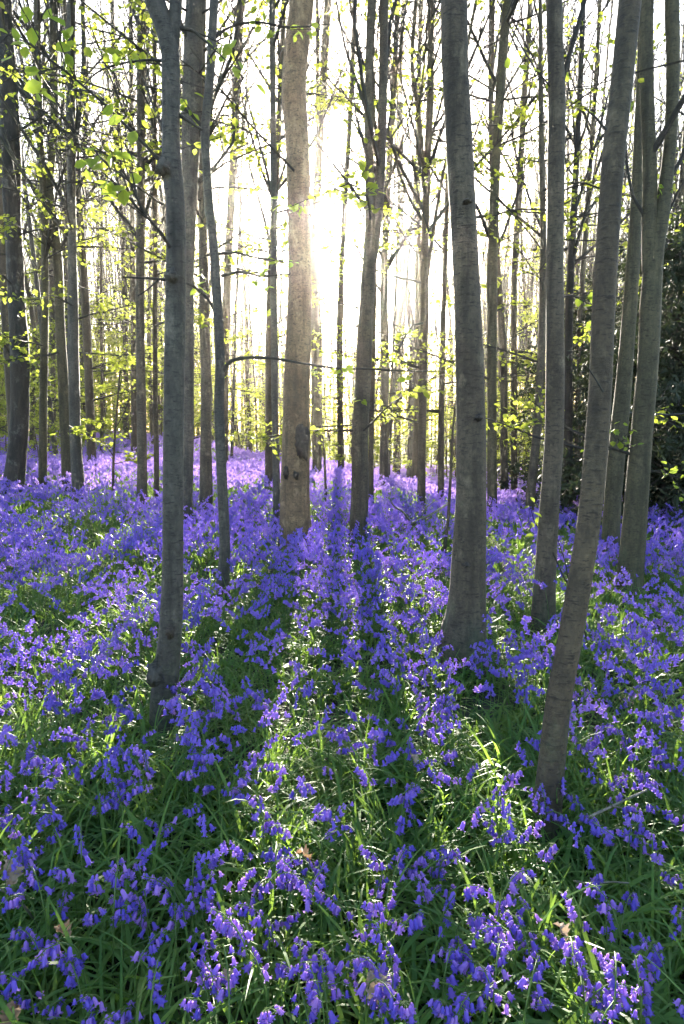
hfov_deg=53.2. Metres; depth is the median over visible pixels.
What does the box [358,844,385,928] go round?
bluebell
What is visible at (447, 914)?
bluebell
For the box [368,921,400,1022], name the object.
bluebell
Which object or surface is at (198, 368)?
young beech
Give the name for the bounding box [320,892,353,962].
bluebell
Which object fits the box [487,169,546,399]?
slender tree
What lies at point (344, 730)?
bluebell
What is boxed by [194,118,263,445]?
slender tree
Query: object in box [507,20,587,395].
slender tree
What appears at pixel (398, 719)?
bluebell
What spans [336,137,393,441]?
slender tree
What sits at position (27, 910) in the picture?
fallen twig
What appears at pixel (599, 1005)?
bluebell
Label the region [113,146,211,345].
slender tree
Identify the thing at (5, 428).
young beech
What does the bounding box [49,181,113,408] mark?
slender tree
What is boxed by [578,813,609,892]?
bluebell
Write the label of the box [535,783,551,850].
bluebell
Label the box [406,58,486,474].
slender tree
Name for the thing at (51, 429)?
slender tree
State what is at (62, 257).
slender tree
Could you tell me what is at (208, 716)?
bluebell
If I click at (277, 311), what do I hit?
slender tree
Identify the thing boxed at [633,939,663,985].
bluebell
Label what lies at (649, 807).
bluebell
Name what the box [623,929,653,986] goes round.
bluebell
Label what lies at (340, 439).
slender tree
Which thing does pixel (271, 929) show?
bluebell
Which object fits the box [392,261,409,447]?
slender tree
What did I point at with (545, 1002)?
bluebell
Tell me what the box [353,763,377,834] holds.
bluebell
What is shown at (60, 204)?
slender tree
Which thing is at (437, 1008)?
bluebell
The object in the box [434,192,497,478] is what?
slender tree
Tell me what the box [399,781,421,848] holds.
bluebell
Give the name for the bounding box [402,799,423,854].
bluebell
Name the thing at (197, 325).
slender tree
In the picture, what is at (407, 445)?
young beech
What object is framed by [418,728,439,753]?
bluebell
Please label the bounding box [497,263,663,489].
conifer tree
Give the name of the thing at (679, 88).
slender tree
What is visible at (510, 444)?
young beech
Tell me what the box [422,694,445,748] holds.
bluebell
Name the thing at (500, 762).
grass
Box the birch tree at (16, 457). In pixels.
[0,0,151,501]
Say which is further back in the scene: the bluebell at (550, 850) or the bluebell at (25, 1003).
the bluebell at (550, 850)
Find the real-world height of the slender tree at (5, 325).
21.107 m
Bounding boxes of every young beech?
[0,334,66,450]
[0,350,56,431]
[0,363,60,458]
[0,365,37,435]
[0,371,57,450]
[2,356,107,429]
[29,342,119,447]
[30,349,111,421]
[35,318,121,427]
[35,352,122,436]
[56,334,130,436]
[79,325,163,425]
[79,338,122,426]
[85,316,163,432]
[92,345,199,433]
[93,341,163,433]
[94,347,147,427]
[94,353,163,432]
[106,334,163,432]
[119,325,235,428]
[129,373,229,429]
[147,308,214,430]
[148,337,252,435]
[159,316,251,428]
[197,360,242,437]
[212,381,260,447]
[228,379,264,448]
[234,383,263,449]
[234,416,279,452]
[237,380,281,451]
[240,383,282,453]
[279,387,336,456]
[310,406,348,459]
[311,412,346,459]
[322,392,375,467]
[337,406,392,463]
[345,420,404,466]
[347,416,405,459]
[376,402,446,476]
[398,353,522,469]
[400,405,448,474]
[403,423,437,459]
[426,367,485,474]
[426,422,450,473]
[453,408,520,486]
[486,379,543,480]
[486,393,531,486]
[486,398,581,464]
[497,365,544,477]
[509,375,582,440]
[509,421,544,467]
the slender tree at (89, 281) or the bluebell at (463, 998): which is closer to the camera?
the bluebell at (463, 998)
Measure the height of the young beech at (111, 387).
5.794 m
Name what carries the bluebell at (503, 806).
on the grass at (500, 762)
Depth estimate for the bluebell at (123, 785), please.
1.94 m
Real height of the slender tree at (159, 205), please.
13.068 m
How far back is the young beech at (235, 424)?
34.54 m
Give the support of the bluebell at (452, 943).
on the grass at (500, 762)
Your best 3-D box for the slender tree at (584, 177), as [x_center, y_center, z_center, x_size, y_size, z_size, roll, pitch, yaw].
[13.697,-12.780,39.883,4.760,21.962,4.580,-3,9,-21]
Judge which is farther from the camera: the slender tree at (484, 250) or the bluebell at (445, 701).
the slender tree at (484, 250)
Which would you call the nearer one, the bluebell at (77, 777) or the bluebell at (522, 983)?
the bluebell at (522, 983)
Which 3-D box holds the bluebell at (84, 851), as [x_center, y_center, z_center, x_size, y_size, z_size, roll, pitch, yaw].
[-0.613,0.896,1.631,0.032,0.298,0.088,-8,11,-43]
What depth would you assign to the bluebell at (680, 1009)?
1.19 m
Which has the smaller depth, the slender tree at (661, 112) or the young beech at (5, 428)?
the young beech at (5, 428)
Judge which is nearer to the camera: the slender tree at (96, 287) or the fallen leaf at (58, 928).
the fallen leaf at (58, 928)
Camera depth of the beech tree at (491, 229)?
8.23 m
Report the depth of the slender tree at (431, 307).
27.46 m
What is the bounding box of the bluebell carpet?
[0,430,683,995]
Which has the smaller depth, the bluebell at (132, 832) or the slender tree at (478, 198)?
the bluebell at (132, 832)
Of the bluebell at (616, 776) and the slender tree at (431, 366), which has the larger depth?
the slender tree at (431, 366)
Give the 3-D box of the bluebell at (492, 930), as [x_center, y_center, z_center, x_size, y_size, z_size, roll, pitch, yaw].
[0.306,0.952,1.390,0.117,0.274,0.057,-5,14,-13]
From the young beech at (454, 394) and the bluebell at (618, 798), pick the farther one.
the young beech at (454, 394)
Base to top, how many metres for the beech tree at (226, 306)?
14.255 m
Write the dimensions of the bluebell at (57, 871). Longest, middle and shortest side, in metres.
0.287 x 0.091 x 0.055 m
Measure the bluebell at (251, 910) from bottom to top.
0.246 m
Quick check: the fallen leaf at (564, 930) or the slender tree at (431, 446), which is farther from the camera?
the slender tree at (431, 446)
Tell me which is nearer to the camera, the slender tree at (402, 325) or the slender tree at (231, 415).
the slender tree at (231, 415)
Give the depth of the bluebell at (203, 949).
1.38 m
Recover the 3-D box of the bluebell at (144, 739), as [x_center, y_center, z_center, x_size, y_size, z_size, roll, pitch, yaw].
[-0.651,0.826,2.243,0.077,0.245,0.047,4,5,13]
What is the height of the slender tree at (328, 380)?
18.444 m
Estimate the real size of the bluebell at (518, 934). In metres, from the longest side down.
0.262 x 0.104 x 0.050 m
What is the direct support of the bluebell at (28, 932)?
on the grass at (500, 762)
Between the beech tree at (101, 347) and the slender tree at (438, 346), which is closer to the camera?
the beech tree at (101, 347)
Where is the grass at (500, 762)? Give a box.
[0,440,683,1023]
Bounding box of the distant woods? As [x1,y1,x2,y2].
[1,156,625,466]
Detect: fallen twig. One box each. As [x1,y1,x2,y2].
[0,888,39,930]
[573,880,628,890]
[577,789,646,823]
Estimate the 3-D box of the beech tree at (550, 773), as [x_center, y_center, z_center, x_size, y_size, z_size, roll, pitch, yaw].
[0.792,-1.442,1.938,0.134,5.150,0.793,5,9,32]
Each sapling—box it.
[50,342,153,500]
[321,425,327,501]
[443,405,455,561]
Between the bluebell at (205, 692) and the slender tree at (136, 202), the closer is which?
the bluebell at (205, 692)
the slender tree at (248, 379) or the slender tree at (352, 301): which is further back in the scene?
the slender tree at (352, 301)
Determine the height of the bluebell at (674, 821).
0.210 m
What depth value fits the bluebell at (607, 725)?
2.34 m
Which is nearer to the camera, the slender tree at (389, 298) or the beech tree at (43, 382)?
the beech tree at (43, 382)
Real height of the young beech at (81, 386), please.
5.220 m
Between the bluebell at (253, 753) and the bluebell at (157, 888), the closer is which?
the bluebell at (157, 888)
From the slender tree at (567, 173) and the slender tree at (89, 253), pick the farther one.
the slender tree at (89, 253)
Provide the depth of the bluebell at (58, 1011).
1.28 m
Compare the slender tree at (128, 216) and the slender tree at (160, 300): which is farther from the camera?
the slender tree at (128, 216)
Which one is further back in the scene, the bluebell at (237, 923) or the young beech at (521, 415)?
the young beech at (521, 415)
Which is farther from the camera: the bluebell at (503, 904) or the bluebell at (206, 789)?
the bluebell at (206, 789)
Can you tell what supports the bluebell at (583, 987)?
on the grass at (500, 762)
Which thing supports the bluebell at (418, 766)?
on the grass at (500, 762)
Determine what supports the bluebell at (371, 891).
on the grass at (500, 762)
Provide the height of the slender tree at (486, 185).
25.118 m
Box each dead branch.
[389,497,447,534]
[552,540,586,639]
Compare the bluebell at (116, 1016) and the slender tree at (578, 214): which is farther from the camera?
the slender tree at (578, 214)
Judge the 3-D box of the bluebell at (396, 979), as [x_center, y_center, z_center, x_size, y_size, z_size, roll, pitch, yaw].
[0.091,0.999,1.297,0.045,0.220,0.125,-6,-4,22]
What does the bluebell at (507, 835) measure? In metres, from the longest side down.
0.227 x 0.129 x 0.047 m
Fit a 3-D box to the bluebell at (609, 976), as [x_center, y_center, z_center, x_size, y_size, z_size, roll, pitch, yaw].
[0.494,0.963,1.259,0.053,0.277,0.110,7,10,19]
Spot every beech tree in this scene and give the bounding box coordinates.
[0,0,198,496]
[0,0,230,498]
[0,0,245,502]
[0,0,265,745]
[0,0,313,535]
[0,0,325,514]
[0,0,355,507]
[0,1,129,449]
[11,0,396,516]
[21,0,313,559]
[26,0,164,452]
[49,58,128,443]
[54,0,210,451]
[62,0,164,446]
[145,0,398,494]
[180,0,439,608]
[194,0,341,463]
[197,0,404,529]
[230,0,380,459]
[240,0,455,548]
[254,0,513,493]
[255,0,545,507]
[275,0,597,519]
[276,0,584,511]
[281,0,663,523]
[355,43,486,479]
[374,0,683,521]
[375,1,438,475]
[386,0,588,502]
[426,0,624,501]
[431,0,683,517]
[436,0,487,681]
[437,32,683,564]
[485,0,683,460]
[495,0,592,635]
[531,0,641,856]
[546,0,683,601]
[605,0,683,446]
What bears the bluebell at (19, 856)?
on the grass at (500, 762)
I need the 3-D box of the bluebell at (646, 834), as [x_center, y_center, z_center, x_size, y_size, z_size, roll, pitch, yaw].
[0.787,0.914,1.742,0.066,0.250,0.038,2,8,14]
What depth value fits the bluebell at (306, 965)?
1.28 m
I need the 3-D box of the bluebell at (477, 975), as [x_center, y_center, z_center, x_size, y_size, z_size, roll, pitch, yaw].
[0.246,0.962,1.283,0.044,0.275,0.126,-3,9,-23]
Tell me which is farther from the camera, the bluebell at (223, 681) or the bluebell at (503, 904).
the bluebell at (223, 681)
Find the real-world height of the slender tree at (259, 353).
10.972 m
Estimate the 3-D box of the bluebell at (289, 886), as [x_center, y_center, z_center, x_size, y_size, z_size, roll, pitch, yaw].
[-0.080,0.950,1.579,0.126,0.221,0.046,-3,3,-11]
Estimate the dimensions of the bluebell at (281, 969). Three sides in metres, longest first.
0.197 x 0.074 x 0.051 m
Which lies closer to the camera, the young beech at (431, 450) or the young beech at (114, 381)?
the young beech at (114, 381)
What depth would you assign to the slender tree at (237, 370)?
26.44 m
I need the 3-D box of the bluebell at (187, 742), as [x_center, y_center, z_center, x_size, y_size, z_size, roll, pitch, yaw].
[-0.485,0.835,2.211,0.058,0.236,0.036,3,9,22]
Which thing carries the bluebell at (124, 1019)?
on the grass at (500, 762)
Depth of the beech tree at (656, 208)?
4.42 m
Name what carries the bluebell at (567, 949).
on the grass at (500, 762)
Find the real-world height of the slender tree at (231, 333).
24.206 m
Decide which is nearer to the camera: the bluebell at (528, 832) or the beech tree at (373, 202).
the bluebell at (528, 832)
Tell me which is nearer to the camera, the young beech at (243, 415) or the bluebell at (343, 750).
the bluebell at (343, 750)
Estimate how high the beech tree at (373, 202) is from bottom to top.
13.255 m
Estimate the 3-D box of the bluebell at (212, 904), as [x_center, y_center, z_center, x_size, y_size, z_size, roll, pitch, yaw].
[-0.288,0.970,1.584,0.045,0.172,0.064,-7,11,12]
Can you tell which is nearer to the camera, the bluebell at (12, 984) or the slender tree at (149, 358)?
the bluebell at (12, 984)
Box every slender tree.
[0,0,60,394]
[0,0,116,368]
[0,0,121,407]
[0,1,54,381]
[0,1,64,413]
[0,47,99,406]
[0,68,131,457]
[0,73,113,458]
[0,133,163,432]
[0,264,30,437]
[1,2,57,411]
[4,0,131,456]
[17,1,114,437]
[17,8,105,364]
[20,96,92,343]
[22,2,114,428]
[23,105,117,406]
[26,15,112,351]
[27,0,115,371]
[29,0,152,457]
[29,4,129,441]
[30,46,111,422]
[30,56,109,425]
[46,105,115,408]
[48,194,105,409]
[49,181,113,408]
[54,94,121,431]
[57,46,151,421]
[60,0,230,473]
[62,110,159,442]
[63,110,129,432]
[66,0,164,377]
[77,120,129,393]
[78,0,264,441]
[79,140,146,430]
[84,0,162,447]
[87,127,128,416]
[89,61,196,401]
[90,0,206,441]
[91,2,165,424]
[91,145,151,430]
[92,25,151,429]
[92,46,152,411]
[94,126,129,431]
[96,0,222,443]
[106,25,214,433]
[112,41,164,416]
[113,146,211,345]
[119,37,198,347]
[128,0,222,366]
[129,166,198,398]
[135,3,258,449]
[146,92,251,427]
[147,0,375,482]
[147,154,242,435]
[148,40,212,339]
[152,148,262,440]
[157,199,257,424]
[194,104,244,387]
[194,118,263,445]
[194,251,213,433]
[195,28,252,378]
[196,96,251,434]
[196,147,250,363]
[198,25,279,416]
[198,257,264,448]
[207,0,314,460]
[209,19,310,450]
[209,99,264,455]
[211,74,284,455]
[211,232,255,439]
[217,54,279,422]
[220,217,259,445]
[227,156,265,442]
[228,10,330,428]
[230,0,388,467]
[230,277,278,416]
[236,11,348,423]
[236,240,279,402]
[237,177,283,451]
[237,200,284,445]
[237,223,264,426]
[241,228,311,452]
[246,0,406,463]
[251,119,311,451]
[262,171,333,442]
[263,199,311,440]
[281,0,425,463]
[283,259,376,460]
[307,11,378,462]
[308,102,354,458]
[310,149,354,460]
[321,127,356,418]
[321,154,360,446]
[322,124,351,451]
[322,170,356,447]
[323,230,352,422]
[323,339,347,456]
[326,221,356,443]
[327,203,363,442]
[327,204,377,452]
[328,219,364,461]
[331,180,379,434]
[334,69,407,437]
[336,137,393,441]
[343,188,390,445]
[343,267,392,427]
[344,179,400,457]
[346,5,454,407]
[353,108,409,439]
[358,28,455,460]
[361,0,529,480]
[374,156,442,454]
[374,321,390,467]
[375,0,495,475]
[375,32,454,430]
[375,185,441,435]
[375,220,406,441]
[376,114,452,445]
[377,189,434,449]
[377,281,408,468]
[378,102,452,426]
[388,54,452,412]
[392,188,439,445]
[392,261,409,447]
[400,279,449,449]
[404,209,451,427]
[406,7,529,422]
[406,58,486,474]
[406,96,454,478]
[413,275,451,437]
[421,133,455,474]
[426,59,487,432]
[427,0,533,439]
[427,324,439,431]
[428,3,509,449]
[430,191,508,447]
[431,254,454,431]
[432,304,454,452]
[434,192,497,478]
[435,160,529,450]
[436,94,510,395]
[436,176,526,429]
[447,219,504,381]
[448,52,537,475]
[450,73,517,406]
[451,47,487,386]
[451,182,524,440]
[453,60,519,469]
[455,227,522,388]
[470,0,600,404]
[472,109,535,460]
[474,7,564,484]
[475,100,588,362]
[475,136,513,386]
[475,164,528,467]
[476,187,539,447]
[477,180,518,448]
[481,0,613,468]
[481,146,533,402]
[481,219,528,450]
[486,0,617,431]
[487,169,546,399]
[487,180,546,436]
[497,6,583,407]
[497,76,546,459]
[497,207,546,470]
[497,251,538,452]
[503,204,538,390]
[504,24,604,475]
[506,125,547,464]
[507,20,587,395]
[507,189,539,410]
[509,0,661,378]
[509,56,654,437]
[522,70,607,404]
[524,86,626,321]
[526,6,615,369]
[526,113,546,337]
[530,105,597,402]
[536,0,664,336]
[541,146,600,431]
[563,2,683,275]
[564,0,614,450]
[564,0,681,308]
[565,116,600,277]
[569,54,620,322]
[575,5,683,355]
[577,133,631,342]
[578,7,671,342]
[584,1,683,393]
[587,27,683,338]
[591,49,659,301]
[620,0,683,294]
[627,5,683,299]
[627,65,683,296]
[639,27,681,311]
[655,10,683,233]
[655,47,665,174]
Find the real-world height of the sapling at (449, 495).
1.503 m
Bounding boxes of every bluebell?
[0,707,11,743]
[0,771,17,802]
[0,804,15,844]
[0,814,28,848]
[0,822,21,846]
[0,850,16,891]
[0,892,37,934]
[0,971,35,1023]
[0,994,11,1004]
[4,692,17,724]
[8,926,50,1000]
[13,991,43,1019]
[15,848,36,914]
[17,785,47,849]
[18,738,35,794]
[18,845,43,883]
[18,952,62,1020]
[23,742,40,785]
[24,864,54,940]
[25,942,89,1011]
[26,761,43,806]
[27,755,50,811]
[30,933,63,1003]
[36,767,50,778]
[40,997,74,1022]
[46,821,66,866]
[47,866,79,931]
[50,690,62,720]
[50,890,74,946]
[52,763,67,813]
[56,953,85,1022]
[61,734,94,785]
[62,950,88,1012]
[67,766,95,833]
[71,994,108,1015]
[72,822,93,942]
[74,730,93,794]
[81,907,106,979]
[81,1011,96,1023]
[82,796,119,856]
[84,869,112,972]
[88,891,137,946]
[94,791,113,839]
[100,1011,121,1023]
[102,713,124,743]
[108,746,125,764]
[108,773,127,844]
[108,857,130,991]
[110,776,142,834]
[110,783,153,861]
[110,904,133,990]
[111,789,128,858]
[112,695,134,758]
[115,706,142,747]
[117,704,133,748]
[118,860,144,888]
[118,1000,144,1023]
[119,822,142,880]
[123,753,153,832]
[127,749,154,798]
[127,885,148,947]
[129,865,152,967]
[130,927,170,1023]
[131,909,159,954]
[134,729,155,776]
[141,872,174,963]
[144,817,164,867]
[146,956,167,1023]
[147,823,173,902]
[153,877,194,955]
[156,693,185,750]
[161,730,199,781]
[162,699,181,752]
[164,902,186,1013]
[166,684,177,742]
[169,802,202,871]
[171,683,195,744]
[171,907,197,954]
[176,768,196,819]
[179,997,214,1023]
[180,952,209,1023]
[183,851,204,962]
[184,736,196,791]
[186,751,217,819]
[186,927,210,1001]
[193,783,215,838]
[196,709,210,735]
[196,711,221,749]
[196,718,209,751]
[199,869,223,971]
[199,913,223,961]
[199,955,221,1023]
[200,897,223,957]
[201,683,214,739]
[202,972,250,1023]
[206,906,255,1023]
[209,852,221,898]
[209,943,240,1023]
[212,695,221,748]
[216,911,247,1020]
[218,733,240,785]
[219,675,231,735]
[220,786,257,831]
[224,776,257,821]
[224,867,256,964]
[228,706,241,757]
[229,696,244,736]
[229,901,269,958]
[230,840,253,901]
[234,760,250,844]
[236,946,271,1016]
[242,751,259,820]
[245,794,270,883]
[248,820,280,867]
[249,878,284,916]
[250,688,269,730]
[250,719,266,760]
[251,702,286,755]
[254,688,267,746]
[255,692,271,737]
[257,761,299,830]
[257,1005,285,1023]
[260,824,304,899]
[260,856,299,943]
[261,919,282,990]
[261,961,290,998]
[262,871,299,965]
[267,776,281,806]
[275,911,300,981]
[278,858,299,932]
[279,876,329,939]
[286,782,310,827]
[286,936,312,1023]
[288,669,307,734]
[291,986,317,1023]
[293,876,323,956]
[294,960,322,996]
[297,685,319,723]
[297,858,322,922]
[300,966,338,1023]
[303,862,329,979]
[306,978,358,1015]
[309,859,327,921]
[310,947,336,1023]
[311,807,337,876]
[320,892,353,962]
[322,766,333,801]
[324,729,342,783]
[331,724,351,784]
[334,954,381,1014]
[336,723,355,796]
[336,746,354,800]
[339,741,368,776]
[343,922,374,990]
[343,959,366,980]
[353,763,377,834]
[354,978,401,1023]
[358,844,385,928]
[361,899,387,1012]
[361,996,388,1023]
[363,714,389,753]
[366,741,376,792]
[367,688,383,734]
[367,728,390,769]
[368,874,388,917]
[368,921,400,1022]
[377,880,397,964]
[381,736,395,759]
[381,966,400,1023]
[384,777,396,788]
[386,844,415,952]
[387,918,412,977]
[388,674,401,731]
[388,784,419,846]
[388,1000,416,1023]
[394,717,408,762]
[394,814,412,898]
[395,909,443,976]
[398,745,425,801]
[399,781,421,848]
[400,672,428,730]
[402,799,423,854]
[405,866,417,904]
[406,736,418,781]
[411,684,425,739]
[411,757,436,815]
[411,848,437,934]
[412,697,426,737]
[415,704,428,742]
[416,713,428,749]
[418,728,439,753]
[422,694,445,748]
[425,693,440,742]
[426,998,452,1023]
[427,865,446,901]
[428,769,461,837]
[429,713,458,754]
[430,733,444,785]
[430,855,450,903]
[430,884,456,917]
[430,946,487,1020]
[431,845,469,927]
[432,948,461,1023]
[433,713,451,765]
[433,884,495,979]
[436,895,455,968]
[438,703,459,757]
[440,693,454,740]
[440,695,454,770]
[440,751,454,818]
[444,749,461,775]
[448,935,470,1023]
[449,991,486,1023]
[452,798,490,912]
[453,912,503,975]
[457,763,478,820]
[457,961,497,1022]
[470,923,516,1021]
[481,987,515,1022]
[482,819,509,862]
[485,921,514,1017]
[486,936,512,1023]
[489,785,506,847]
[494,896,508,922]
[497,830,532,887]
[498,773,518,823]
[498,867,535,1002]
[501,909,540,1013]
[505,913,535,983]
[509,767,523,824]
[511,896,542,945]
[514,951,550,1023]
[517,932,538,961]
[523,820,545,911]
[528,809,574,867]
[530,991,553,1019]
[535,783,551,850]
[536,843,558,932]
[542,924,568,998]
[555,935,584,978]
[556,767,566,799]
[557,888,591,999]
[565,794,584,868]
[568,730,584,791]
[574,959,593,1022]
[576,881,622,975]
[577,739,593,778]
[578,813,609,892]
[579,689,597,739]
[586,980,642,1023]
[586,988,609,1023]
[588,726,602,768]
[588,992,630,1023]
[590,827,628,911]
[590,870,603,927]
[591,942,621,1018]
[595,723,630,774]
[595,727,623,761]
[595,827,614,891]
[597,698,620,739]
[598,903,616,982]
[600,805,643,850]
[603,951,632,1021]
[605,772,628,814]
[606,781,627,824]
[609,776,648,826]
[614,694,633,742]
[616,735,631,768]
[616,891,639,980]
[622,832,648,874]
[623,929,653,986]
[624,817,644,866]
[625,684,649,734]
[629,954,652,1023]
[630,982,654,1023]
[633,802,664,854]
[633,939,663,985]
[634,711,665,750]
[634,754,668,802]
[636,770,654,849]
[637,778,669,804]
[639,935,669,1022]
[640,826,667,890]
[651,712,673,748]
[655,760,681,779]
[658,741,666,770]
[660,871,682,900]
[664,810,683,855]
[669,903,683,988]
[672,998,683,1018]
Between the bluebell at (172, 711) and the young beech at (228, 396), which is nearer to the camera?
the bluebell at (172, 711)
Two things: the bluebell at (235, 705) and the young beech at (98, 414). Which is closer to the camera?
the bluebell at (235, 705)
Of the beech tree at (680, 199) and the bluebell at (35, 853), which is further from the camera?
the beech tree at (680, 199)
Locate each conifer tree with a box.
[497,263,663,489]
[505,201,683,533]
[536,262,683,483]
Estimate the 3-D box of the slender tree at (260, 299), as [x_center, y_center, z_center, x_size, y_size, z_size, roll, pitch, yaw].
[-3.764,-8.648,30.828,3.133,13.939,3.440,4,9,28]
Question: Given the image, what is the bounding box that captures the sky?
[0,0,683,435]
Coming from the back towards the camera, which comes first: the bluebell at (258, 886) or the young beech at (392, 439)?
the young beech at (392, 439)
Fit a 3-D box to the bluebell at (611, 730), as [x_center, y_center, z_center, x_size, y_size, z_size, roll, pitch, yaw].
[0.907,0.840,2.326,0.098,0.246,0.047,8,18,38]
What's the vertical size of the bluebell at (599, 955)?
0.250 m
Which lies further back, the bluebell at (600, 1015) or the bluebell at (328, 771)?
the bluebell at (328, 771)
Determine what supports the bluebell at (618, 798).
on the grass at (500, 762)
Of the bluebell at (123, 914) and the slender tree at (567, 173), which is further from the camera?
the slender tree at (567, 173)
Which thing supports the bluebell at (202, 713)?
on the grass at (500, 762)
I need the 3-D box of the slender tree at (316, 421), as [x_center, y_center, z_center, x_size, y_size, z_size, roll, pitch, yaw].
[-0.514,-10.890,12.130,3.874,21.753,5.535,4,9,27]
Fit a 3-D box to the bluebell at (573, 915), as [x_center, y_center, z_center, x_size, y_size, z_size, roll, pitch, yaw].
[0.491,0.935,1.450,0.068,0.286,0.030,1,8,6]
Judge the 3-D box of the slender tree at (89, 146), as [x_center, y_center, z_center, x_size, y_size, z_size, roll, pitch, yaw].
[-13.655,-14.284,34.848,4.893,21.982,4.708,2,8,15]
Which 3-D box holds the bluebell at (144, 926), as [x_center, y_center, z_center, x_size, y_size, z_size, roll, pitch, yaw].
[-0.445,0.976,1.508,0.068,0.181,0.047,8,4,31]
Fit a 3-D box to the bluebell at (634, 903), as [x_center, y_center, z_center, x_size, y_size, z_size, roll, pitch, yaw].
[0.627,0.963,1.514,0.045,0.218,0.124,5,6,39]
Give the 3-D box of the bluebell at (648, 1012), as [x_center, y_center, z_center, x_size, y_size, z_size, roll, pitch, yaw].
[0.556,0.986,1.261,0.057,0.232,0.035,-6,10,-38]
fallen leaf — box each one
[0,1000,21,1023]
[2,859,24,885]
[54,919,71,935]
[222,968,233,980]
[295,844,311,862]
[365,966,390,1004]
[410,753,418,762]
[553,922,569,940]
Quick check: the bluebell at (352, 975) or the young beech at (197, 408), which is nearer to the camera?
the bluebell at (352, 975)
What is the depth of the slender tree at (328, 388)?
41.40 m
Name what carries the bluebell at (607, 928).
on the grass at (500, 762)
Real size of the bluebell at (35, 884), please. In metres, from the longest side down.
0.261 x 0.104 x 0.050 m
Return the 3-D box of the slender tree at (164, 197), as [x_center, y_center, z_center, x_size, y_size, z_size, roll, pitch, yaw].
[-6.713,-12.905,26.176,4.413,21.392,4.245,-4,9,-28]
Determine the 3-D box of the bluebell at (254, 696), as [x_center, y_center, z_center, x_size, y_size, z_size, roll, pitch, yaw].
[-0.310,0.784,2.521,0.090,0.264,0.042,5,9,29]
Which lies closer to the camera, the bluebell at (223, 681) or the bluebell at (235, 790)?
the bluebell at (235, 790)
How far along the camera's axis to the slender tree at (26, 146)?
22.54 m
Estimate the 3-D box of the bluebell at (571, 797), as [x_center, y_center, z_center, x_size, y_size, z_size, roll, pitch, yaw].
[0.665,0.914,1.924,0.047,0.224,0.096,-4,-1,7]
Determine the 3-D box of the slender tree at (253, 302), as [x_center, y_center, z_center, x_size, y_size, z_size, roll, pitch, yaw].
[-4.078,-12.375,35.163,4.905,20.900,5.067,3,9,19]
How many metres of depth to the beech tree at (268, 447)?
9.73 m
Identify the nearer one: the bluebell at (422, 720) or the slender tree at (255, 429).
the bluebell at (422, 720)
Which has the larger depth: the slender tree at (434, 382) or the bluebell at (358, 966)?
the slender tree at (434, 382)
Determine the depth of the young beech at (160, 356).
22.42 m
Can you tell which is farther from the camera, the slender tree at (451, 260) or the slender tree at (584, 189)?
the slender tree at (451, 260)
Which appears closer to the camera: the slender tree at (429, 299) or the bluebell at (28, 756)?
the bluebell at (28, 756)
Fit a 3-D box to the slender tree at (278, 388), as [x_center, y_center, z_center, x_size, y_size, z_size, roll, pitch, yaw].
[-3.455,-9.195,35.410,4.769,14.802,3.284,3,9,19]
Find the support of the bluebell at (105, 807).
on the grass at (500, 762)
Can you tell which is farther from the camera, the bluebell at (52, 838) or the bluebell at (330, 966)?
the bluebell at (52, 838)
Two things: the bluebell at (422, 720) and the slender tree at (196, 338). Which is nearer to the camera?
the bluebell at (422, 720)
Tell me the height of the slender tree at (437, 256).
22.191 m
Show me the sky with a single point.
(327, 206)
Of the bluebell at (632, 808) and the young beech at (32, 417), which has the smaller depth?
the bluebell at (632, 808)
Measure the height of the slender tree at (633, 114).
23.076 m
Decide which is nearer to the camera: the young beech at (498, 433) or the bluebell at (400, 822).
the bluebell at (400, 822)
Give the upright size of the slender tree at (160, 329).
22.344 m
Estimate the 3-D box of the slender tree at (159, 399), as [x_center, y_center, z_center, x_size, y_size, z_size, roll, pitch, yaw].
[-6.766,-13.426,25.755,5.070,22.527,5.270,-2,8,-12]
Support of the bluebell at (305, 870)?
on the grass at (500, 762)

